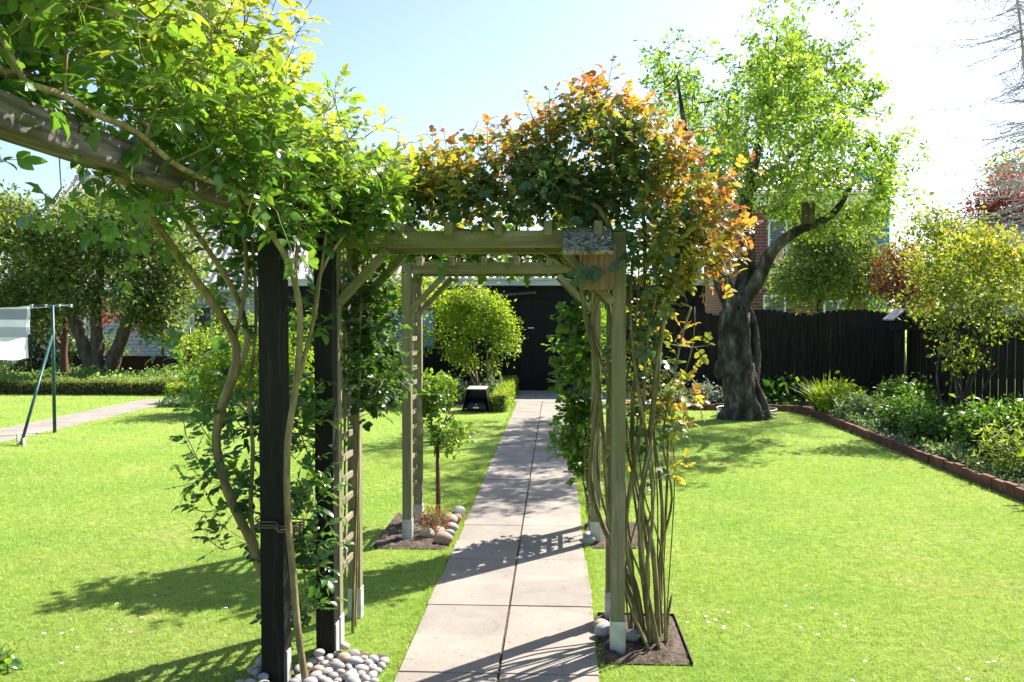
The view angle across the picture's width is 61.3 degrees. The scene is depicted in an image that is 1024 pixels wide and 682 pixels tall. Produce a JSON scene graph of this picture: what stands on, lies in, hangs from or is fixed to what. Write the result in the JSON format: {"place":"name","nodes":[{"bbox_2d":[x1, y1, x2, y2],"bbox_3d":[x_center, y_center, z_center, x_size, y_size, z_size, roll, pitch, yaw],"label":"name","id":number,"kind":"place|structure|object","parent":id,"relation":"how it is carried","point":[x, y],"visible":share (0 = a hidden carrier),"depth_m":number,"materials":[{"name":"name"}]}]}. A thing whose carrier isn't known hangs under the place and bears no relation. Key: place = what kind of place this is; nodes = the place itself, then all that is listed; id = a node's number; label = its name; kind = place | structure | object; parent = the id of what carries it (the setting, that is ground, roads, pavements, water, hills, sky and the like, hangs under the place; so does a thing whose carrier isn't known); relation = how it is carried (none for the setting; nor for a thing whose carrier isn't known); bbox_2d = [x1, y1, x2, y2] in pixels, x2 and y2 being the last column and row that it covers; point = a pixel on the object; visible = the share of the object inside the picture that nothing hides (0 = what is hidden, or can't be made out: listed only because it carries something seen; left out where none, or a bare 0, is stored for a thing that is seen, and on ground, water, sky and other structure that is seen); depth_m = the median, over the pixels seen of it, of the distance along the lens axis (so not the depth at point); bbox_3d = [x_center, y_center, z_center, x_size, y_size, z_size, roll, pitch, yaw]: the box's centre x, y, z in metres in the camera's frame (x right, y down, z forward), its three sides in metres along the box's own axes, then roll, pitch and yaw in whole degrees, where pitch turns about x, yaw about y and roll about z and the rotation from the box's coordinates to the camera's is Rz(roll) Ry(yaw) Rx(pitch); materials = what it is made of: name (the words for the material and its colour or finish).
{"place":"outdoors","nodes":[
{"label":"outdoors","id":0,"kind":"place"},
{"bbox_2d":[0,398,162,442],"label":"garden path","id":1,"kind":"structure","parent":0,"point":[36,427],"depth_m":14.26,"materials":[{"name":"concrete"}]},
{"bbox_2d":[1,384,258,394],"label":"soil","id":2,"kind":"structure","parent":0,"point":[98,394],"depth_m":18.49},
{"bbox_2d":[0,225,107,373],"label":"conifer","id":3,"kind":"object","parent":2,"relation":"on","point":[36,354],"visible":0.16,"depth_m":22.80,"materials":[{"name":"plant"}]},
{"bbox_2d":[55,319,68,373],"bbox_3d":[-11.428,0.240,21.872,0.486,1.618,0.213,1,2,23],"label":"dead tree","id":4,"kind":"object","parent":2,"relation":"on","point":[63,347],"visible":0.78,"depth_m":21.76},
{"bbox_2d":[50,332,131,367],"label":"garden shrub","id":5,"kind":"object","parent":2,"relation":"on","point":[72,350],"visible":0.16,"depth_m":22.72,"materials":[{"name":"green plant"}]},
{"bbox_2d":[0,352,184,374],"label":"ground cover","id":6,"kind":"object","parent":2,"relation":"on","point":[19,367],"visible":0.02,"depth_m":23.62,"materials":[{"name":"green plant"}]},
{"bbox_2d":[0,178,219,375],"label":"garden tree","id":7,"kind":"object","parent":2,"relation":"on","point":[156,297],"visible":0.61,"depth_m":21.07,"materials":[{"name":"green plant"}]},
{"bbox_2d":[87,297,141,355],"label":"garden shrub","id":8,"kind":"object","parent":2,"relation":"on","point":[107,321],"visible":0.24,"depth_m":24.02,"materials":[{"name":"green plant"}]},
{"bbox_2d":[0,362,256,382],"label":"ground cover","id":9,"kind":"object","parent":2,"relation":"on","point":[81,373],"visible":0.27,"depth_m":20.83,"materials":[{"name":"green plant"}]},
{"bbox_2d":[72,355,257,374],"bbox_3d":[-8.967,0.705,22.456,5.000,0.645,0.130,0,2,3],"label":"border board","id":10,"kind":"object","parent":2,"relation":"on","point":[135,363],"visible":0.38,"depth_m":22.45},
{"bbox_2d":[168,325,216,355],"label":"garden shrub","id":11,"kind":"object","parent":2,"relation":"on","point":[192,339],"visible":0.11,"depth_m":23.23,"materials":[{"name":"green plant"}]},
{"bbox_2d":[187,336,228,363],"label":"ball bush","id":12,"kind":"object","parent":2,"relation":"on","point":[207,350],"visible":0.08,"depth_m":22.81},
{"bbox_2d":[0,174,345,364],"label":"house","id":13,"kind":"structure","parent":0,"point":[304,272],"depth_m":28.68,"materials":[{"name":"white paint"}]},
{"bbox_2d":[192,306,230,336],"bbox_3d":[-9.907,-0.644,28.516,1.300,1.050,0.038,0,2,3],"label":"window","id":14,"kind":"structure","parent":13,"relation":"in","point":[202,319],"depth_m":28.53,"materials":[{"name":"glass"}]},
{"bbox_2d":[307,650,386,681],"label":"soil","id":15,"kind":"structure","parent":0,"point":[362,653],"depth_m":4.25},
{"bbox_2d":[329,661,344,669],"bbox_3d":[-0.849,1.584,4.200,0.081,0.054,0.061,-1,-1,26],"label":"pebble","id":16,"kind":"object","parent":15,"relation":"on","point":[335,665],"visible":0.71,"depth_m":4.18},
{"bbox_2d":[337,652,350,661],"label":"pebble","id":17,"kind":"object","parent":15,"relation":"on","point":[343,656],"visible":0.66,"depth_m":4.29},
{"bbox_2d":[342,671,358,680],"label":"pebble","id":18,"kind":"object","parent":15,"relation":"on","point":[347,674],"visible":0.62,"depth_m":4.07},
{"bbox_2d":[345,675,360,681],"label":"pebble","id":19,"kind":"object","parent":15,"relation":"on","point":[352,678],"visible":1,"depth_m":4.01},
{"bbox_2d":[346,656,363,665],"bbox_3d":[-0.771,1.582,4.256,0.094,0.056,0.061,3,4,4],"label":"pebble","id":20,"kind":"object","parent":15,"relation":"on","point":[354,660],"visible":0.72,"depth_m":4.24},
{"bbox_2d":[236,397,463,406],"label":"soil","id":21,"kind":"structure","parent":0,"point":[458,405],"depth_m":16.19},
{"bbox_2d":[288,300,365,386],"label":"garden shrub","id":22,"kind":"object","parent":21,"relation":"on","point":[305,331],"visible":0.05,"depth_m":18.05,"materials":[{"name":"green plant"}]},
{"bbox_2d":[240,380,487,403],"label":"ground cover","id":23,"kind":"object","parent":21,"relation":"on","point":[470,384],"visible":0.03,"depth_m":17.07,"materials":[{"name":"green plant"}]},
{"bbox_2d":[342,373,401,407],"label":"blue green tuft","id":24,"kind":"object","parent":21,"relation":"on","point":[392,400],"visible":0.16,"depth_m":16.15,"materials":[{"name":"green plant"}]},
{"bbox_2d":[346,262,456,391],"bbox_3d":[-2.245,-0.196,16.838,2.461,2.824,1.716,0,2,3],"label":"garden shrub","id":25,"kind":"object","parent":21,"relation":"on","point":[440,298],"visible":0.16,"depth_m":16.66,"materials":[{"name":"green plant"}]},
{"bbox_2d":[429,277,524,386],"bbox_3d":[-0.668,-0.072,17.055,2.001,2.577,1.349,0,2,3],"label":"lime shrub","id":26,"kind":"object","parent":21,"relation":"on","point":[476,308],"visible":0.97,"depth_m":16.93,"materials":[{"name":"green plant"}]},
{"bbox_2d":[445,368,513,404],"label":"blue green tuft","id":27,"kind":"object","parent":21,"relation":"on","point":[463,389],"visible":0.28,"depth_m":16.29,"materials":[{"name":"green plant"}]},
{"bbox_2d":[370,513,459,548],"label":"soil","id":28,"kind":"structure","parent":0,"point":[390,535],"depth_m":6.57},
{"bbox_2d":[419,528,434,537],"bbox_3d":[-0.658,1.486,6.678,0.121,0.084,0.104,3,1,1],"label":"cobble","id":29,"kind":"object","parent":28,"relation":"on","point":[425,532],"visible":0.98,"depth_m":6.64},
{"bbox_2d":[423,434,440,510],"bbox_3d":[-0.677,1.151,7.284,0.161,0.730,0.053,0,2,3],"label":"stake","id":30,"kind":"object","parent":28,"relation":"on","point":[438,474],"visible":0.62,"depth_m":7.27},
{"bbox_2d":[413,500,454,535],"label":"flowering tuft","id":31,"kind":"object","parent":28,"relation":"on","point":[436,514],"visible":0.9,"depth_m":6.77,"materials":[{"name":"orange plant"}]},
{"bbox_2d":[395,367,476,516],"bbox_3d":[-0.645,0.877,7.246,0.688,1.321,0.683,0,2,3],"label":"standard rose","id":32,"kind":"object","parent":28,"relation":"on","point":[433,390],"visible":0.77,"depth_m":7.20,"materials":[{"name":"green plant"}]},
{"bbox_2d":[434,531,452,543],"bbox_3d":[-0.519,1.487,6.518,0.148,0.100,0.128,-1,11,-10],"label":"cobble","id":33,"kind":"object","parent":28,"relation":"on","point":[443,537],"visible":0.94,"depth_m":6.47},
{"bbox_2d":[441,514,457,523],"bbox_3d":[-0.512,1.467,7.077,0.124,0.100,0.144,-15,2,-41],"label":"cobble","id":34,"kind":"object","parent":28,"relation":"on","point":[454,518],"visible":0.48,"depth_m":7.03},
{"bbox_2d":[386,254,580,277],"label":"house","id":35,"kind":"structure","parent":0,"point":[399,269],"depth_m":31.15,"materials":[{"name":"white brick"}]},
{"bbox_2d":[394,400,598,681],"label":"path","id":36,"kind":"structure","parent":0,"point":[459,635],"depth_m":5.51,"materials":[{"name":"concrete"}]},
{"bbox_2d":[496,403,541,681],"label":"joint soil","id":37,"kind":"structure","parent":36,"relation":"on","point":[503,644],"depth_m":5.50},
{"bbox_2d":[288,277,713,391],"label":"garage","id":38,"kind":"structure","parent":0,"point":[536,302],"depth_m":19.38,"materials":[{"name":"metal"}]},
{"bbox_2d":[385,309,435,348],"bbox_3d":[-2.308,-0.278,19.489,1.200,0.900,0.054,0,2,3],"label":"window","id":39,"kind":"structure","parent":38,"relation":"in","point":[399,320],"depth_m":19.45,"materials":[{"name":"blue glass"}]},
{"bbox_2d":[520,300,566,389],"bbox_3d":[0.713,0.087,19.344,1.050,2.020,0.112,0,2,3],"label":"door","id":40,"kind":"structure","parent":38,"relation":"in","point":[535,367],"depth_m":19.36,"materials":[{"name":"black paint"}]},
{"bbox_2d":[0,347,1023,681],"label":"lawn","id":41,"kind":"structure","parent":0,"point":[382,439],"depth_m":6.22,"materials":[{"name":"plant"}]},
{"bbox_2d":[0,638,22,673],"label":"garden plant","id":42,"kind":"object","parent":41,"relation":"on","point":[9,660],"visible":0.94,"depth_m":4.22,"materials":[{"name":"green plant"}]},
{"bbox_2d":[12,304,72,445],"bbox_3d":[-9.329,0.390,12.980,6.487,1.884,1.398,1,2,17],"label":"clothes line","id":43,"kind":"object","parent":41,"relation":"on","point":[51,343],"visible":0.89,"depth_m":12.58,"materials":[{"name":"green metal"}]},
{"bbox_2d":[0,306,30,359],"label":"towel","id":44,"kind":"object","parent":43,"relation":"hanging from","point":[14,327],"visible":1,"depth_m":12.51,"materials":[{"name":"fabric"}]},
{"bbox_2d":[0,374,189,394],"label":"box hedge","id":45,"kind":"object","parent":41,"relation":"on","point":[95,386],"visible":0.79,"depth_m":18.53,"materials":[{"name":"green plant"}]},
{"bbox_2d":[0,89,338,681],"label":"pergola","id":46,"kind":"object","parent":41,"relation":"on","point":[24,123],"visible":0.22,"depth_m":3.98,"materials":[{"name":"wood"}]},
{"bbox_2d":[255,518,304,532],"bbox_3d":[-1.081,0.852,4.037,0.200,0.054,0.152,0,2,3],"label":"rope","id":47,"kind":"object","parent":46,"relation":"attached to","point":[300,527],"visible":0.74,"depth_m":3.97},
{"bbox_2d":[0,0,367,628],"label":"climbing rose","id":48,"kind":"object","parent":41,"relation":"on","point":[131,208],"visible":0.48,"depth_m":3.71,"materials":[{"name":"green plant"}]},
{"bbox_2d":[156,393,239,407],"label":"ground cover","id":49,"kind":"object","parent":41,"relation":"on","point":[167,401],"visible":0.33,"depth_m":16.07,"materials":[{"name":"green plant"}]},
{"bbox_2d":[163,380,246,402],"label":"box hedge","id":50,"kind":"object","parent":41,"relation":"on","point":[174,386],"visible":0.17,"depth_m":16.63,"materials":[{"name":"green plant"}]},
{"bbox_2d":[0,0,429,681],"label":"climbing rose","id":51,"kind":"object","parent":41,"relation":"on","point":[320,172],"visible":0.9,"depth_m":3.09,"materials":[{"name":"green plant"}]},
{"bbox_2d":[161,298,313,414],"bbox_3d":[-4.528,0.397,15.160,2.810,2.306,1.762,0,2,3],"label":"garden shrub","id":52,"kind":"object","parent":41,"relation":"on","point":[206,378],"visible":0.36,"depth_m":14.93,"materials":[{"name":"green plant"}]},
{"bbox_2d":[340,142,451,633],"bbox_3d":[-0.694,0.277,4.679,0.776,2.686,0.847,0,2,3],"label":"climbing rose","id":53,"kind":"object","parent":41,"relation":"on","point":[364,347],"visible":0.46,"depth_m":4.71,"materials":[{"name":"green plant"}]},
{"bbox_2d":[461,386,491,412],"bbox_3d":[-0.615,1.036,15.443,0.520,0.420,0.600,0,2,3],"label":"mower shelter","id":54,"kind":"object","parent":41,"relation":"on","point":[477,392],"visible":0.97,"depth_m":15.59,"materials":[{"name":"grey plastic"}]},
{"bbox_2d":[466,399,488,410],"bbox_3d":[-0.616,1.145,15.423,0.410,0.213,0.443,0,2,3],"label":"robot mower","id":55,"kind":"object","parent":41,"relation":"on","point":[476,404],"visible":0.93,"depth_m":15.23,"materials":[{"name":"black plastic"}]},
{"bbox_2d":[336,220,626,653],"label":"garden arch","id":56,"kind":"structure","parent":41,"relation":"on","point":[451,238],"depth_m":4.41,"materials":[{"name":"wood"}]},
{"bbox_2d":[562,228,615,289],"bbox_3d":[0.378,-0.412,4.262,0.262,0.312,0.216,0,2,3],"label":"nest box","id":57,"kind":"object","parent":56,"relation":"attached to","point":[589,246],"visible":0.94,"depth_m":4.21,"materials":[{"name":"wood"}]},
{"bbox_2d":[401,256,600,541],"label":"garden arch","id":58,"kind":"structure","parent":41,"relation":"on","point":[414,297],"depth_m":6.56,"materials":[{"name":"wood"}]},
{"bbox_2d":[489,375,518,412],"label":"box hedge","id":59,"kind":"object","parent":41,"relation":"on","point":[502,399],"visible":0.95,"depth_m":15.53,"materials":[{"name":"green plant"}]},
{"bbox_2d":[42,466,996,680],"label":"daisies","id":60,"kind":"object","parent":41,"relation":"on","point":[686,622],"visible":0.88,"depth_m":4.72,"materials":[{"name":"white plant"}]},
{"bbox_2d":[582,535,595,545],"bbox_3d":[0.574,1.497,6.493,0.111,0.076,0.100,-21,-21,-13],"label":"cobble","id":61,"kind":"object","parent":41,"relation":"on","point":[588,539],"visible":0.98,"depth_m":6.46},
{"bbox_2d":[597,612,692,665],"bbox_3d":[0.695,1.595,4.637,0.441,0.034,0.686,0,2,3],"label":"bed edging","id":62,"kind":"object","parent":41,"relation":"on","point":[678,627],"visible":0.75,"depth_m":4.72,"materials":[{"name":"black plastic"}]},
{"bbox_2d":[716,405,776,418],"bbox_3d":[3.956,1.205,14.588,1.008,0.152,1.008,0,2,3],"label":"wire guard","id":63,"kind":"object","parent":41,"relation":"on","point":[771,411],"visible":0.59,"depth_m":14.49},
{"bbox_2d":[632,309,903,400],"bbox_3d":[5.008,0.286,17.003,5.260,1.832,0.096,0,2,3],"label":"board fence","id":64,"kind":"object","parent":41,"relation":"on","point":[860,349],"visible":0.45,"depth_m":16.94,"materials":[{"name":"wood"}]},
{"bbox_2d":[633,0,935,420],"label":"fruit tree","id":65,"kind":"object","parent":41,"relation":"on","point":[737,367],"visible":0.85,"depth_m":13.36,"materials":[{"name":"green plant"}]},
{"bbox_2d":[799,201,814,224],"bbox_3d":[4.706,-2.036,13.719,0.240,0.355,0.230,0,2,3],"label":"bird box","id":66,"kind":"object","parent":65,"relation":"on","point":[808,211],"visible":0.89,"depth_m":13.65,"materials":[{"name":"brown wood"}]},
{"bbox_2d":[628,403,1023,501],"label":"bed kerb","id":67,"kind":"structure","parent":41,"relation":"on","point":[1012,490],"depth_m":10.44,"materials":[{"name":"brick"}]},
{"bbox_2d":[757,188,923,315],"bbox_3d":[7.687,-1.350,20.549,3.889,4.931,2.645,0,2,3],"label":"garden tree","id":68,"kind":"object","parent":41,"relation":"on","point":[817,271],"visible":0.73,"depth_m":20.23,"materials":[{"name":"green plant"}]},
{"bbox_2d":[861,232,942,384],"bbox_3d":[8.609,-0.610,19.090,1.860,3.517,1.617,0,2,3],"label":"copper shrub","id":69,"kind":"object","parent":41,"relation":"on","point":[898,287],"visible":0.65,"depth_m":19.03,"materials":[{"name":"brown plant"}]},
{"bbox_2d":[887,195,1023,345],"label":"garden tree","id":70,"kind":"object","parent":41,"relation":"on","point":[946,223],"visible":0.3,"depth_m":21.93,"materials":[{"name":"green plant"}]},
{"bbox_2d":[906,315,1023,410],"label":"picket fence","id":71,"kind":"object","parent":41,"relation":"on","point":[919,364],"visible":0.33,"depth_m":14.20,"materials":[{"name":"wood"}]},
{"bbox_2d":[908,0,1023,274],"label":"bare tree","id":72,"kind":"object","parent":41,"relation":"on","point":[1019,7],"visible":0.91,"depth_m":19.49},
{"bbox_2d":[939,213,1023,369],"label":"house","id":73,"kind":"structure","parent":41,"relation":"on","point":[1010,233],"depth_m":27.48,"materials":[{"name":"white paint"}]},
{"bbox_2d":[952,151,1023,237],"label":"purple tree","id":74,"kind":"object","parent":41,"relation":"on","point":[998,205],"visible":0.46,"depth_m":27.90,"materials":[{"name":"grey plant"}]},
{"bbox_2d":[965,127,1023,211],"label":"garden tree","id":75,"kind":"object","parent":41,"relation":"on","point":[1005,157],"visible":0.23,"depth_m":32.79,"materials":[{"name":"red plant"}]},
{"bbox_2d":[0,0,1023,311],"label":"sky","id":76,"kind":"structure","parent":0,"point":[446,64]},
{"bbox_2d":[514,390,630,401],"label":"forecourt","id":77,"kind":"structure","parent":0,"point":[532,395],"depth_m":18.01,"materials":[{"name":"concrete"}]},
{"bbox_2d":[584,520,647,547],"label":"soil","id":78,"kind":"structure","parent":0,"point":[600,544],"depth_m":6.58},
{"bbox_2d":[384,210,636,530],"bbox_3d":[-0.077,0.240,6.777,2.139,2.627,1.077,0,2,3],"label":"climbing rose","id":79,"kind":"object","parent":78,"relation":"on","point":[576,410],"visible":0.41,"depth_m":6.69,"materials":[{"name":"green plant"}]},
{"bbox_2d":[595,613,691,664],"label":"soil","id":80,"kind":"structure","parent":0,"point":[673,651],"depth_m":4.41,"materials":[{"name":"soil"}]},
{"bbox_2d":[372,55,763,650],"bbox_3d":[0.266,0.068,4.626,2.059,3.116,1.174,0,2,3],"label":"climbing rose","id":81,"kind":"object","parent":80,"relation":"on","point":[541,174],"visible":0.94,"depth_m":4.45,"materials":[{"name":"green plant"}]},
{"bbox_2d":[594,622,608,636],"bbox_3d":[0.496,1.553,4.650,0.114,0.079,0.105,-8,-3,-7],"label":"cobble","id":82,"kind":"object","parent":80,"relation":"on","point":[601,629],"visible":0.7,"depth_m":4.61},
{"bbox_2d":[626,629,640,640],"bbox_3d":[0.637,1.560,4.573,0.095,0.066,0.086,3,0,1],"label":"cobble","id":83,"kind":"object","parent":80,"relation":"on","point":[632,634],"visible":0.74,"depth_m":4.54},
{"bbox_2d":[626,400,813,407],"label":"soil","id":84,"kind":"structure","parent":0,"point":[794,403],"depth_m":16.22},
{"bbox_2d":[658,382,694,403],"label":"perennial","id":85,"kind":"object","parent":84,"relation":"on","point":[675,396],"visible":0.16,"depth_m":16.03,"materials":[{"name":"green plant"}]},
{"bbox_2d":[686,375,722,403],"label":"perennial","id":86,"kind":"object","parent":84,"relation":"on","point":[704,390],"visible":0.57,"depth_m":15.94,"materials":[{"name":"plant"}]},
{"bbox_2d":[707,386,723,403],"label":"perennial","id":87,"kind":"object","parent":84,"relation":"on","point":[720,398],"visible":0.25,"depth_m":16.02,"materials":[{"name":"plant"}]},
{"bbox_2d":[760,371,810,405],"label":"perennial","id":88,"kind":"object","parent":84,"relation":"on","point":[784,398],"visible":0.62,"depth_m":16.10,"materials":[{"name":"green plant"}]},
{"bbox_2d":[704,161,872,344],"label":"house","id":89,"kind":"structure","parent":0,"point":[763,243],"depth_m":30.49,"materials":[{"name":"red brick"}]},
{"bbox_2d":[763,295,785,312],"bbox_3d":[9.271,-0.884,30.533,0.800,1.500,0.038,0,2,3],"label":"window","id":90,"kind":"structure","parent":89,"relation":"in","point":[770,300],"depth_m":30.52,"materials":[{"name":"glass"}]},
{"bbox_2d":[768,219,802,272],"bbox_3d":[9.671,-3.332,30.434,1.300,1.900,0.038,0,2,3],"label":"window","id":91,"kind":"structure","parent":89,"relation":"in","point":[773,236],"depth_m":30.45,"materials":[{"name":"glass"}]},
{"bbox_2d":[823,300,850,336],"bbox_3d":[11.468,-0.780,30.424,1.000,1.300,0.038,0,2,3],"label":"window","id":92,"kind":"structure","parent":89,"relation":"in","point":[825,306],"depth_m":30.42,"materials":[{"name":"white paint"}]},
{"bbox_2d":[846,158,890,311],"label":"office block","id":93,"kind":"structure","parent":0,"point":[884,230],"depth_m":78.10,"materials":[{"name":"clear glass"}]},
{"bbox_2d":[905,330,906,346],"bbox_3d":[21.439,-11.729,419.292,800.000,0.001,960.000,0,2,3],"label":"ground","id":94,"kind":"structure","parent":0,"point":[905,338],"depth_m":61.97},
{"bbox_2d":[0,264,949,316],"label":"treeline","id":95,"kind":"object","parent":94,"relation":"on","point":[927,312],"depth_m":55.57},
{"bbox_2d":[795,402,1023,486],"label":"soil","id":96,"kind":"structure","parent":0,"point":[1017,482],"depth_m":10.20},
{"bbox_2d":[795,371,865,410],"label":"daylily","id":97,"kind":"object","parent":96,"relation":"on","point":[812,392],"visible":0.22,"depth_m":15.12,"materials":[{"name":"green plant"}]},
{"bbox_2d":[808,370,874,416],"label":"perennial","id":98,"kind":"object","parent":96,"relation":"on","point":[830,393],"visible":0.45,"depth_m":14.30,"materials":[{"name":"green plant"}]},
{"bbox_2d":[828,387,892,421],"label":"perennial","id":99,"kind":"object","parent":96,"relation":"on","point":[855,404],"visible":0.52,"depth_m":13.46,"materials":[{"name":"green plant"}]},
{"bbox_2d":[883,309,915,387],"bbox_3d":[7.006,0.332,15.632,0.420,1.830,0.500,0,2,3],"label":"bird table","id":100,"kind":"object","parent":96,"relation":"on","point":[897,326],"visible":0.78,"depth_m":15.58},
{"bbox_2d":[865,372,945,407],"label":"perennial","id":101,"kind":"object","parent":96,"relation":"on","point":[890,388],"visible":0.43,"depth_m":14.36,"materials":[{"name":"green plant"}]},
{"bbox_2d":[867,385,953,432],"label":"perennial","id":102,"kind":"object","parent":96,"relation":"on","point":[902,407],"visible":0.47,"depth_m":12.37,"materials":[{"name":"green plant"}]},
{"bbox_2d":[815,407,1023,487],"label":"ground cover","id":103,"kind":"object","parent":96,"relation":"on","point":[949,449],"visible":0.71,"depth_m":10.28,"materials":[{"name":"green plant"}]},
{"bbox_2d":[898,401,971,445],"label":"perennial","id":104,"kind":"object","parent":96,"relation":"on","point":[930,425],"visible":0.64,"depth_m":11.07,"materials":[{"name":"green plant"}]},
{"bbox_2d":[865,393,1023,464],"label":"ground cover","id":105,"kind":"object","parent":96,"relation":"on","point":[951,440],"visible":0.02,"depth_m":11.63,"materials":[{"name":"green plant"}]},
{"bbox_2d":[886,205,1023,420],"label":"garden shrub","id":106,"kind":"object","parent":96,"relation":"on","point":[948,281],"visible":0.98,"depth_m":12.43,"materials":[{"name":"green plant"}]},
{"bbox_2d":[943,394,1023,458],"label":"perennial","id":107,"kind":"object","parent":96,"relation":"on","point":[982,412],"visible":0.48,"depth_m":9.93,"materials":[{"name":"green plant"}]},
{"bbox_2d":[965,415,1023,477],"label":"perennial","id":108,"kind":"object","parent":96,"relation":"on","point":[1014,451],"visible":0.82,"depth_m":9.10,"materials":[{"name":"plant"}]},
{"bbox_2d":[971,390,1020,412],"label":"perennial","id":109,"kind":"object","parent":96,"relation":"on","point":[1010,395],"depth_m":11.28,"materials":[{"name":"green plant"}]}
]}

